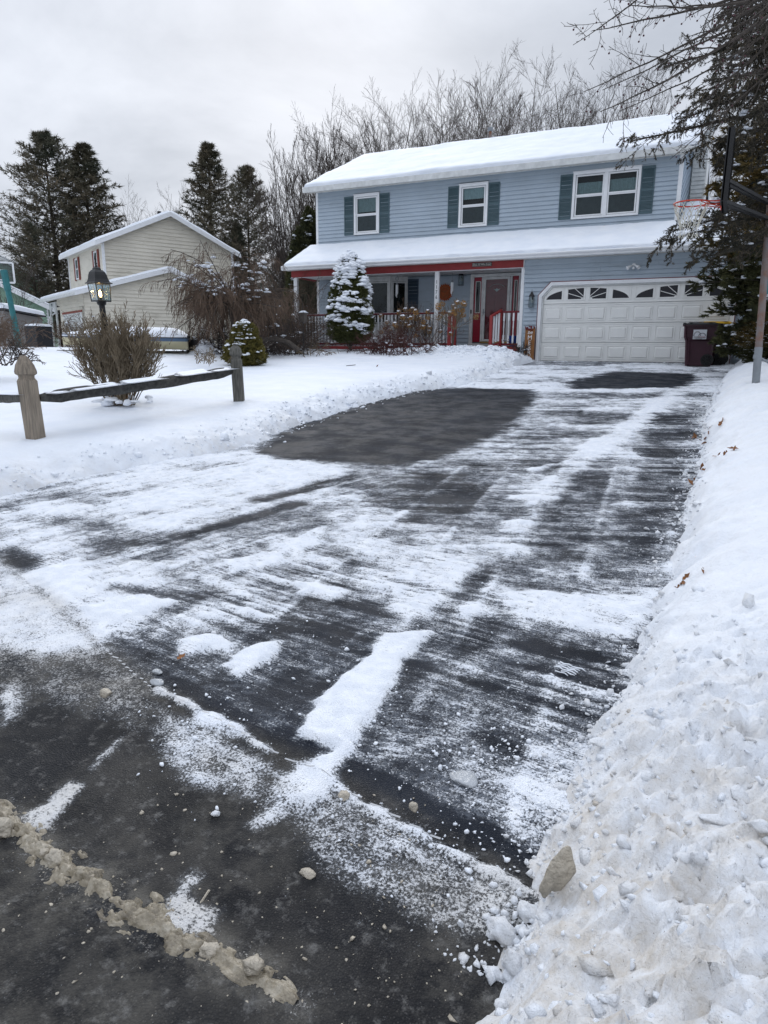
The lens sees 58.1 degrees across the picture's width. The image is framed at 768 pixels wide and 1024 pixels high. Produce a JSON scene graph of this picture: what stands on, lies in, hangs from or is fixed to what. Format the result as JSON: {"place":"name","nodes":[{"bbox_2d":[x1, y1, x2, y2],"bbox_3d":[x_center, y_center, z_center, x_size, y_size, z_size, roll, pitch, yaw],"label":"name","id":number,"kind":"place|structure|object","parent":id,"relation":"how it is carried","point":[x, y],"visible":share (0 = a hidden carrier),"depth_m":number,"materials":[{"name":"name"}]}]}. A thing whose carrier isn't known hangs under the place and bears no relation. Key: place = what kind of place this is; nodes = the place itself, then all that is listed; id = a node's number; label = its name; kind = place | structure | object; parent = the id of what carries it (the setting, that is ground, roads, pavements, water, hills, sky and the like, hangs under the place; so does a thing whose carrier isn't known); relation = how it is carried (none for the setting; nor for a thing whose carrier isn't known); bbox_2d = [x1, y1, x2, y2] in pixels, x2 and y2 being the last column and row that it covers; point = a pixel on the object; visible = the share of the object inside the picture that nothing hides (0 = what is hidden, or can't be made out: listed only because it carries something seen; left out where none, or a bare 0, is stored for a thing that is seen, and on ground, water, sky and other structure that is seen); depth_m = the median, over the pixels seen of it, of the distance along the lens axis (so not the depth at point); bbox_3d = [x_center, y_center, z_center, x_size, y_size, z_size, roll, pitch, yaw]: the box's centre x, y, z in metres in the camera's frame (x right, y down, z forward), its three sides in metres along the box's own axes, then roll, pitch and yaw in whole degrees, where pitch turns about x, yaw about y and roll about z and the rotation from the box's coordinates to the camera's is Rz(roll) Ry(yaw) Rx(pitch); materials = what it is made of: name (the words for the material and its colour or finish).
{"place":"outdoors","nodes":[
{"label":"outdoors","id":0,"kind":"place"},
{"bbox_2d":[0,799,298,1004],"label":"slush ridge","id":1,"kind":"structure","parent":0,"point":[150,918],"depth_m":1.88,"materials":[{"name":"snow"}]},
{"bbox_2d":[0,817,13,838],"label":"ice chunk","id":2,"kind":"object","parent":1,"relation":"on","point":[6,825],"visible":1,"depth_m":2.19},
{"bbox_2d":[44,848,63,865],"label":"ice chunk","id":3,"kind":"object","parent":1,"relation":"on","point":[52,855],"visible":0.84,"depth_m":2.08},
{"bbox_2d":[199,941,220,959],"bbox_3d":[-0.450,1.129,1.780,0.056,0.040,0.042,7,15,25],"label":"ice chunk","id":4,"kind":"object","parent":1,"relation":"on","point":[207,950],"visible":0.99,"depth_m":1.77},
{"bbox_2d":[241,953,264,975],"bbox_3d":[-0.327,1.120,1.708,0.063,0.051,0.044,2,13,5],"label":"ice chunk","id":5,"kind":"object","parent":1,"relation":"on","point":[253,965],"visible":1,"depth_m":1.70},
{"bbox_2d":[0,345,534,564],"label":"snow lawn","id":6,"kind":"structure","parent":0,"point":[74,429],"depth_m":10.35,"materials":[{"name":"snow"}]},
{"bbox_2d":[0,261,21,346],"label":"teal basketball hoop","id":7,"kind":"object","parent":6,"relation":"on","point":[5,281],"visible":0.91,"depth_m":20.25,"materials":[{"name":"plastic"}]},
{"bbox_2d":[0,261,42,307],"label":"bare tree","id":8,"kind":"object","parent":6,"relation":"on","point":[24,286],"visible":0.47,"depth_m":33.16,"materials":[{"name":"brown plant"}]},
{"bbox_2d":[0,326,43,365],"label":"bare shrub","id":9,"kind":"object","parent":6,"relation":"on","point":[15,348],"visible":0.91,"depth_m":12.53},
{"bbox_2d":[0,303,45,346],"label":"grey shed","id":10,"kind":"structure","parent":6,"relation":"on","point":[27,315],"depth_m":24.41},
{"bbox_2d":[0,306,52,349],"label":"bare shrub","id":11,"kind":"object","parent":6,"relation":"on","point":[5,333],"visible":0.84,"depth_m":18.83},
{"bbox_2d":[0,255,59,346],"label":"green house","id":12,"kind":"structure","parent":6,"relation":"on","point":[44,307],"depth_m":41.93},
{"bbox_2d":[7,221,67,342],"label":"conifer","id":13,"kind":"object","parent":6,"relation":"on","point":[26,247],"visible":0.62,"depth_m":44.63,"materials":[{"name":"green plant"}]},
{"bbox_2d":[24,324,53,346],"bbox_3d":[-11.398,-5.770,22.867,0.600,0.878,0.650,7,15,25],"label":"dark crate","id":14,"kind":"object","parent":6,"relation":"on","point":[47,341],"visible":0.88,"depth_m":22.66,"materials":[{"name":"black plastic"}]},
{"bbox_2d":[0,128,120,346],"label":"conifer","id":15,"kind":"object","parent":6,"relation":"on","point":[44,141],"visible":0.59,"depth_m":46.68,"materials":[{"name":"green plant"}]},
{"bbox_2d":[21,140,129,322],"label":"conifer","id":16,"kind":"object","parent":6,"relation":"on","point":[81,154],"visible":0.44,"depth_m":47.86,"materials":[{"name":"green plant"}]},
{"bbox_2d":[36,309,125,347],"bbox_3d":[-10.750,-6.393,24.992,4.176,1.880,3.458,7,15,25],"label":"bare shrub","id":17,"kind":"object","parent":6,"relation":"on","point":[61,328],"visible":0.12,"depth_m":24.34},
{"bbox_2d":[85,255,116,396],"bbox_3d":[-4.120,-2.551,10.159,0.276,2.303,0.293,11,17,38],"label":"lamp post","id":18,"kind":"object","parent":6,"relation":"on","point":[97,275],"visible":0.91,"depth_m":9.94,"materials":[{"name":"black metal"}]},
{"bbox_2d":[56,300,166,405],"bbox_3d":[-3.882,-2.262,9.993,1.757,1.590,1.426,7,15,25],"label":"bare bush","id":19,"kind":"object","parent":6,"relation":"on","point":[117,361],"visible":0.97,"depth_m":9.80,"materials":[{"name":"brown plant"}]},
{"bbox_2d":[0,343,244,439],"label":"rail fence","id":20,"kind":"object","parent":6,"relation":"on","point":[28,397],"visible":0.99,"depth_m":8.12,"materials":[{"name":"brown wood"}]},
{"bbox_2d":[57,326,219,354],"bbox_3d":[-6.933,-4.859,19.750,4.553,0.865,1.656,-2,13,-10],"label":"boat","id":21,"kind":"object","parent":6,"relation":"on","point":[178,342],"visible":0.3,"depth_m":19.43,"materials":[{"name":"white metal"}]},
{"bbox_2d":[37,211,240,347],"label":"beige house","id":22,"kind":"structure","parent":6,"relation":"on","point":[130,258],"depth_m":35.99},
{"bbox_2d":[63,312,82,346],"bbox_3d":[-16.311,-9.447,36.354,0.020,1.920,3.900,-9,16,-36],"label":"garage door","id":23,"kind":"structure","parent":22,"relation":"in","point":[64,316],"depth_m":35.93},
{"bbox_2d":[103,175,247,235],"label":"bare tree","id":24,"kind":"object","parent":6,"relation":"on","point":[157,207],"visible":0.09,"depth_m":50.95,"materials":[{"name":"brown plant"}]},
{"bbox_2d":[191,345,231,365],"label":"dry weeds","id":25,"kind":"object","parent":6,"relation":"on","point":[208,360],"visible":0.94,"depth_m":15.28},
{"bbox_2d":[162,319,269,354],"bbox_3d":[-4.966,-5.027,20.404,3.051,1.435,2.670,7,15,25],"label":"bare shrub","id":26,"kind":"object","parent":6,"relation":"on","point":[213,344],"visible":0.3,"depth_m":20.14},
{"bbox_2d":[138,241,302,350],"bbox_3d":[-4.180,-5.743,18.486,4.158,3.078,3.805,2,13,5],"label":"weeping tree","id":27,"kind":"object","parent":6,"relation":"on","point":[219,300],"visible":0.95,"depth_m":18.14,"materials":[{"name":"brown plant"}]},
{"bbox_2d":[174,141,270,283],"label":"conifer","id":28,"kind":"object","parent":6,"relation":"on","point":[208,203],"visible":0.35,"depth_m":46.99,"materials":[{"name":"green plant"}]},
{"bbox_2d":[220,319,269,365],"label":"golden evergreen","id":29,"kind":"object","parent":6,"relation":"on","point":[244,333],"visible":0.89,"depth_m":16.45,"materials":[{"name":"green plant"}]},
{"bbox_2d":[226,221,265,320],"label":"conifer","id":30,"kind":"object","parent":6,"relation":"on","point":[236,229],"visible":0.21,"depth_m":45.32,"materials":[{"name":"green plant"}]},
{"bbox_2d":[207,164,288,317],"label":"conifer","id":31,"kind":"object","parent":6,"relation":"on","point":[245,178],"visible":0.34,"depth_m":45.41,"materials":[{"name":"green plant"}]},
{"bbox_2d":[258,252,286,314],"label":"conifer","id":32,"kind":"object","parent":6,"relation":"on","point":[270,281],"visible":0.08,"depth_m":33.00,"materials":[{"name":"green plant"}]},
{"bbox_2d":[253,218,300,344],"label":"bare tree","id":33,"kind":"object","parent":6,"relation":"on","point":[284,262],"visible":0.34,"depth_m":31.45,"materials":[{"name":"brown plant"}]},
{"bbox_2d":[199,298,357,355],"bbox_3d":[-3.662,-5.064,20.470,4.800,2.480,3.915,7,15,25],"label":"bare shrub","id":34,"kind":"object","parent":6,"relation":"on","point":[273,350],"visible":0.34,"depth_m":20.03,"materials":[{"name":"plant"}]},
{"bbox_2d":[262,336,299,351],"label":"fallen branch","id":35,"kind":"object","parent":6,"relation":"on","point":[293,345],"visible":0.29,"depth_m":18.72,"materials":[{"name":"wood"}]},
{"bbox_2d":[226,269,345,350],"bbox_3d":[-3.537,-6.282,22.964,5.372,3.672,4.554,-1,13,-6],"label":"bare shrub","id":36,"kind":"object","parent":6,"relation":"on","point":[313,319],"visible":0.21,"depth_m":22.92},
{"bbox_2d":[247,134,337,303],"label":"bare tree","id":37,"kind":"object","parent":6,"relation":"on","point":[280,219],"visible":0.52,"depth_m":32.21,"materials":[{"name":"brown plant"}]},
{"bbox_2d":[282,272,304,345],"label":"arborvitae","id":38,"kind":"object","parent":6,"relation":"on","point":[290,280],"visible":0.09,"depth_m":26.94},
{"bbox_2d":[283,225,316,334],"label":"arborvitae","id":39,"kind":"object","parent":6,"relation":"on","point":[299,242],"visible":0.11,"depth_m":27.76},
{"bbox_2d":[293,298,307,356],"bbox_3d":[-2.211,-5.096,19.458,0.646,1.801,0.267,5,14,20],"label":"bird feeder","id":40,"kind":"object","parent":6,"relation":"on","point":[302,314],"visible":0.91,"depth_m":19.31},
{"bbox_2d":[285,279,319,342],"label":"conifer","id":41,"kind":"object","parent":6,"relation":"on","point":[310,285],"visible":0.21,"depth_m":26.42,"materials":[{"name":"green plant"}]},
{"bbox_2d":[299,204,318,334],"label":"arborvitae","id":42,"kind":"object","parent":6,"relation":"on","point":[308,220],"visible":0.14,"depth_m":28.86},
{"bbox_2d":[296,340,334,356],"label":"dry weeds","id":43,"kind":"object","parent":6,"relation":"on","point":[315,345],"visible":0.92,"depth_m":19.70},
{"bbox_2d":[262,133,375,277],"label":"bare tree","id":44,"kind":"object","parent":6,"relation":"on","point":[315,160],"visible":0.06,"depth_m":34.66,"materials":[{"name":"brown plant"}]},
{"bbox_2d":[266,110,380,254],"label":"bare tree","id":45,"kind":"object","parent":6,"relation":"on","point":[335,158],"visible":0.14,"depth_m":33.40,"materials":[{"name":"brown plant"}]},
{"bbox_2d":[324,249,375,350],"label":"dwarf spruce","id":46,"kind":"object","parent":6,"relation":"on","point":[350,306],"visible":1,"depth_m":21.01,"materials":[{"name":"green plant"}]},
{"bbox_2d":[278,125,425,214],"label":"bare tree","id":47,"kind":"object","parent":6,"relation":"on","point":[349,139],"visible":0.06,"depth_m":30.86,"materials":[{"name":"brown plant"}]},
{"bbox_2d":[231,84,478,243],"bbox_3d":[0.436,-16.673,39.803,12.290,14.591,16.154,16,20,49],"label":"bare tree","id":48,"kind":"object","parent":6,"relation":"on","point":[336,151],"visible":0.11,"depth_m":37.56,"materials":[{"name":"brown plant"}]},
{"bbox_2d":[347,324,442,355],"bbox_3d":[0.188,-4.913,19.909,2.920,1.228,2.091,7,15,25],"label":"bare shrub","id":49,"kind":"object","parent":6,"relation":"on","point":[379,347],"visible":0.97,"depth_m":19.86,"materials":[{"name":"plant"}]},
{"bbox_2d":[259,67,531,227],"bbox_3d":[1.726,-14.290,33.613,10.760,12.775,14.143,6,14,23],"label":"bare tree","id":50,"kind":"object","parent":6,"relation":"on","point":[389,142],"visible":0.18,"depth_m":30.62,"materials":[{"name":"brown plant"}]},
{"bbox_2d":[377,297,432,347],"bbox_3d":[0.705,-5.774,21.292,1.539,1.586,1.499,-5,14,-24],"label":"hydrangea","id":51,"kind":"object","parent":6,"relation":"on","point":[403,317],"visible":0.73,"depth_m":21.29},
{"bbox_2d":[317,82,534,159],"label":"bare tree","id":52,"kind":"object","parent":6,"relation":"on","point":[354,107],"visible":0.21,"depth_m":38.24,"materials":[{"name":"brown plant"}]},
{"bbox_2d":[398,303,463,346],"bbox_3d":[1.383,-5.648,21.082,1.773,1.422,1.344,-3,14,-15],"label":"hydrangea","id":53,"kind":"object","parent":6,"relation":"on","point":[424,325],"visible":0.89,"depth_m":21.03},
{"bbox_2d":[335,344,528,359],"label":"snow crumbs","id":54,"kind":"object","parent":6,"relation":"on","point":[468,349],"visible":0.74,"depth_m":19.62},
{"bbox_2d":[371,79,499,148],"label":"bare tree","id":55,"kind":"object","parent":6,"relation":"on","point":[427,142],"visible":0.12,"depth_m":39.46,"materials":[{"name":"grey plant"}]},
{"bbox_2d":[354,70,534,156],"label":"bare tree","id":56,"kind":"object","parent":6,"relation":"on","point":[453,117],"visible":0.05,"depth_m":34.40,"materials":[{"name":"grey plant"}]},
{"bbox_2d":[424,297,479,345],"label":"hydrangea","id":57,"kind":"object","parent":6,"relation":"on","point":[456,312],"visible":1,"depth_m":20.37,"materials":[{"name":"brown plant"}]},
{"bbox_2d":[378,91,544,151],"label":"bare tree","id":58,"kind":"object","parent":6,"relation":"on","point":[418,120],"visible":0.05,"depth_m":39.31,"materials":[{"name":"grey plant"}]},
{"bbox_2d":[337,67,586,154],"bbox_3d":[4.693,-17.847,41.313,13.703,16.268,18.011,47,48,72],"label":"bare tree","id":59,"kind":"object","parent":6,"relation":"on","point":[439,114],"visible":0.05,"depth_m":37.63,"materials":[{"name":"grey plant"}]},
{"bbox_2d":[328,70,599,154],"bbox_3d":[4.277,-14.822,35.025,13.469,13.188,9.265,2,13,5],"label":"bare tree","id":60,"kind":"object","parent":6,"relation":"on","point":[446,132],"visible":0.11,"depth_m":32.30,"materials":[{"name":"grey plant"}]},
{"bbox_2d":[398,99,597,146],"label":"bare tree","id":61,"kind":"object","parent":6,"relation":"on","point":[472,125],"visible":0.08,"depth_m":41.59,"materials":[{"name":"grey plant"}]},
{"bbox_2d":[443,41,580,140],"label":"bare tree","id":62,"kind":"object","parent":6,"relation":"on","point":[489,105],"visible":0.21,"depth_m":31.87,"materials":[{"name":"brown plant"}]},
{"bbox_2d":[281,110,744,363],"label":"blue house","id":63,"kind":"structure","parent":6,"relation":"on","point":[562,230],"depth_m":20.88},
{"bbox_2d":[353,192,379,234],"bbox_3d":[-0.568,-10.149,23.570,0.990,1.298,0.217,7,15,25],"label":"window","id":64,"kind":"structure","parent":63,"relation":"in","point":[366,222],"depth_m":23.56,"materials":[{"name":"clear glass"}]},
{"bbox_2d":[366,276,407,342],"bbox_3d":[-0.163,-6.939,23.840,2.008,2.190,0.574,7,15,25],"label":"bay window","id":65,"kind":"structure","parent":63,"relation":"in","point":[384,300],"depth_m":23.49,"materials":[{"name":"white glass"}]},
{"bbox_2d":[440,284,452,301],"bbox_3d":[2.009,-7.258,22.841,0.600,0.600,0.038,7,15,25],"label":"sun plaque","id":66,"kind":"object","parent":63,"relation":"attached to","point":[445,292],"visible":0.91,"depth_m":22.84,"materials":[{"name":"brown wood"}]},
{"bbox_2d":[458,181,488,227],"bbox_3d":[2.849,-9.732,21.937,0.980,1.293,0.217,7,15,25],"label":"window","id":67,"kind":"structure","parent":63,"relation":"in","point":[473,201],"depth_m":21.93,"materials":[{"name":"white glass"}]},
{"bbox_2d":[481,276,510,340],"bbox_3d":[3.579,-6.507,22.185,0.890,2.000,0.127,7,15,25],"label":"storm door","id":68,"kind":"structure","parent":63,"relation":"in","point":[499,277],"depth_m":22.16,"materials":[{"name":"white glass"}]},
{"bbox_2d":[484,279,510,338],"bbox_3d":[3.609,-6.520,22.244,0.880,2.000,0.024,7,15,25],"label":"front door","id":69,"kind":"structure","parent":63,"relation":"in","point":[495,301],"depth_m":22.19,"materials":[{"name":"wood"}]},
{"bbox_2d":[571,165,642,219],"bbox_3d":[6.482,-9.306,20.197,1.930,1.313,0.217,7,15,25],"label":"window","id":70,"kind":"structure","parent":63,"relation":"in","point":[609,192],"depth_m":20.15,"materials":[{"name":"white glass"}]},
{"bbox_2d":[540,282,730,362],"bbox_3d":[6.857,-5.274,19.278,4.960,2.156,0.082,7,15,25],"label":"garage door","id":71,"kind":"structure","parent":63,"relation":"in","point":[610,316],"depth_m":19.34,"materials":[{"name":"metal"}]},
{"bbox_2d":[503,339,530,355],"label":"bare shrub","id":72,"kind":"object","parent":6,"relation":"on","point":[518,349],"visible":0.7,"depth_m":20.43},
{"bbox_2d":[524,326,534,359],"bbox_3d":[4.282,-4.988,20.379,0.318,0.976,0.059,7,15,25],"label":"merry sign","id":73,"kind":"object","parent":6,"relation":"on","point":[530,333],"visible":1,"depth_m":20.36,"materials":[{"name":"brown wood"}]},
{"bbox_2d":[439,65,654,139],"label":"bare tree","id":74,"kind":"object","parent":6,"relation":"on","point":[564,104],"visible":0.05,"depth_m":36.99,"materials":[{"name":"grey plant"}]},
{"bbox_2d":[433,73,670,141],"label":"bare tree","id":75,"kind":"object","parent":6,"relation":"on","point":[520,111],"visible":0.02,"depth_m":38.46,"materials":[{"name":"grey plant"}]},
{"bbox_2d":[455,61,679,139],"bbox_3d":[8.340,-17.167,40.336,10.827,15.412,15.740,-3,14,-15],"label":"bare tree","id":76,"kind":"object","parent":6,"relation":"on","point":[562,102],"visible":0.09,"depth_m":37.42,"materials":[{"name":"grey plant"}]},
{"bbox_2d":[457,33,683,139],"bbox_3d":[8.128,-14.869,33.933,11.476,13.816,7.861,7,15,27],"label":"bare tree","id":77,"kind":"object","parent":6,"relation":"on","point":[577,109],"visible":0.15,"depth_m":31.84,"materials":[{"name":"brown plant"}]},
{"bbox_2d":[545,64,636,129],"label":"bare tree","id":78,"kind":"object","parent":6,"relation":"on","point":[571,98],"visible":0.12,"depth_m":36.24,"materials":[{"name":"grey plant"}]},
{"bbox_2d":[463,65,749,145],"bbox_3d":[9.383,-15.058,34.497,15.497,13.998,11.790,9,16,34],"label":"bare tree","id":79,"kind":"object","parent":6,"relation":"on","point":[549,73],"visible":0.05,"depth_m":31.28,"materials":[{"name":"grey plant"}]},
{"bbox_2d":[0,560,539,1023],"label":"street","id":80,"kind":"structure","parent":0,"point":[78,754],"depth_m":2.04,"materials":[{"name":"asphalt"}]},
{"bbox_2d":[1,787,461,1023],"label":"slush crumbs","id":81,"kind":"object","parent":80,"relation":"on","point":[384,927],"visible":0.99,"depth_m":1.91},
{"bbox_2d":[299,868,315,879],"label":"ice chunk","id":82,"kind":"object","parent":80,"relation":"on","point":[308,873],"visible":1,"depth_m":2.03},
{"bbox_2d":[486,916,520,946],"bbox_3d":[0.308,1.101,1.820,0.072,0.063,0.087,-7,15,-29],"label":"ice chunk","id":83,"kind":"object","parent":80,"relation":"on","point":[502,930],"visible":0.97,"depth_m":1.80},
{"bbox_2d":[502,948,520,976],"bbox_3d":[0.322,1.115,1.702,0.063,0.086,0.056,7,15,25],"label":"ice chunk","id":84,"kind":"object","parent":80,"relation":"on","point":[511,961],"visible":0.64,"depth_m":1.69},
{"bbox_2d":[516,900,537,923],"bbox_3d":[0.396,1.102,1.894,0.072,0.062,0.065,7,15,25],"label":"ice chunk","id":85,"kind":"object","parent":80,"relation":"on","point":[526,911],"visible":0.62,"depth_m":1.88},
{"bbox_2d":[0,361,734,888],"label":"driveway","id":86,"kind":"structure","parent":0,"point":[468,489],"depth_m":4.39,"materials":[{"name":"asphalt"}]},
{"bbox_2d":[102,553,591,924],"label":"snow crumbs","id":87,"kind":"object","parent":86,"relation":"on","point":[467,831],"visible":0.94,"depth_m":2.49,"materials":[{"name":"snow"}]},
{"bbox_2d":[450,770,477,787],"bbox_3d":[0.282,0.942,2.448,0.115,0.033,0.087,7,15,25],"label":"ice plate","id":88,"kind":"object","parent":86,"relation":"on","point":[466,778],"visible":1,"depth_m":2.43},
{"bbox_2d":[410,373,726,985],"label":"snow crumbs","id":89,"kind":"object","parent":86,"relation":"on","point":[493,973],"visible":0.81,"depth_m":2.29,"materials":[{"name":"snow"}]},
{"bbox_2d":[683,322,724,365],"bbox_3d":[8.102,-4.270,17.608,0.912,1.075,0.830,8,15,29],"label":"trash cart","id":90,"kind":"object","parent":86,"relation":"on","point":[698,336],"visible":0.97,"depth_m":17.38,"materials":[{"name":"red plastic"}]},
{"bbox_2d":[705,321,734,363],"bbox_3d":[8.647,-4.402,18.015,0.913,1.075,0.830,6,14,22],"label":"trash cart","id":91,"kind":"object","parent":86,"relation":"on","point":[721,360],"visible":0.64,"depth_m":17.76,"materials":[{"name":"black plastic"}]},
{"bbox_2d":[554,661,585,675],"bbox_3d":[0.840,0.718,3.145,0.132,0.013,0.102,12,17,40],"label":"snow patch","id":92,"kind":"object","parent":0,"point":[567,669],"visible":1,"depth_m":3.15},
{"bbox_2d":[440,359,767,1023],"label":"snow bank","id":93,"kind":"structure","parent":0,"point":[691,971],"depth_m":1.97,"materials":[{"name":"snow"}]},
{"bbox_2d":[494,998,508,1008],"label":"ice chunk","id":94,"kind":"object","parent":93,"relation":"on","point":[502,1003],"visible":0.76,"depth_m":1.60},
{"bbox_2d":[539,845,575,897],"bbox_3d":[0.460,0.959,1.834,0.093,0.170,0.031,0,13,-3],"label":"ice chunk","id":95,"kind":"object","parent":93,"relation":"on","point":[560,872],"visible":1,"depth_m":1.82,"materials":[{"name":"ice"}]},
{"bbox_2d":[589,737,606,747],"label":"ice chunk","id":96,"kind":"object","parent":93,"relation":"on","point":[598,741],"visible":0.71,"depth_m":2.40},
{"bbox_2d":[494,584,767,1023],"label":"snow clods","id":97,"kind":"object","parent":93,"relation":"on","point":[719,1013],"visible":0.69,"depth_m":1.64,"materials":[{"name":"snow"}]},
{"bbox_2d":[561,0,767,157],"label":"crabapple tree","id":98,"kind":"object","parent":93,"relation":"on","point":[725,12],"visible":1,"depth_m":5.52,"materials":[{"name":"brown plant"}]},
{"bbox_2d":[615,0,767,274],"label":"spruce tree","id":99,"kind":"object","parent":93,"relation":"on","point":[758,111],"visible":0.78,"depth_m":10.00,"materials":[{"name":"green plant"}]},
{"bbox_2d":[690,851,705,864],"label":"ice chunk","id":100,"kind":"object","parent":93,"relation":"on","point":[697,858],"visible":1,"depth_m":1.58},
{"bbox_2d":[699,814,729,825],"bbox_3d":[0.870,0.804,1.804,0.090,0.019,0.033,0,13,-1],"label":"ice chunk","id":101,"kind":"object","parent":93,"relation":"on","point":[717,819],"visible":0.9,"depth_m":1.80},
{"bbox_2d":[673,126,767,382],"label":"basketball hoop","id":102,"kind":"object","parent":93,"relation":"on","point":[724,201],"visible":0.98,"depth_m":9.72,"materials":[{"name":"metal"}]},
{"bbox_2d":[685,99,767,361],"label":"yew tree","id":103,"kind":"object","parent":93,"relation":"on","point":[738,284],"visible":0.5,"depth_m":14.75,"materials":[{"name":"green plant"}]},
{"bbox_2d":[730,785,749,803],"bbox_3d":[0.966,0.763,1.868,0.061,0.035,0.052,-10,17,-38],"label":"ice chunk","id":104,"kind":"object","parent":93,"relation":"on","point":[738,792],"visible":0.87,"depth_m":1.86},
{"bbox_2d":[729,319,767,362],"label":"yew tree","id":105,"kind":"object","parent":93,"relation":"on","point":[747,345],"visible":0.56,"depth_m":14.14,"materials":[{"name":"green plant"}]},
{"bbox_2d":[751,819,767,832],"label":"ice chunk","id":106,"kind":"object","parent":93,"relation":"on","point":[760,825],"visible":1,"depth_m":1.62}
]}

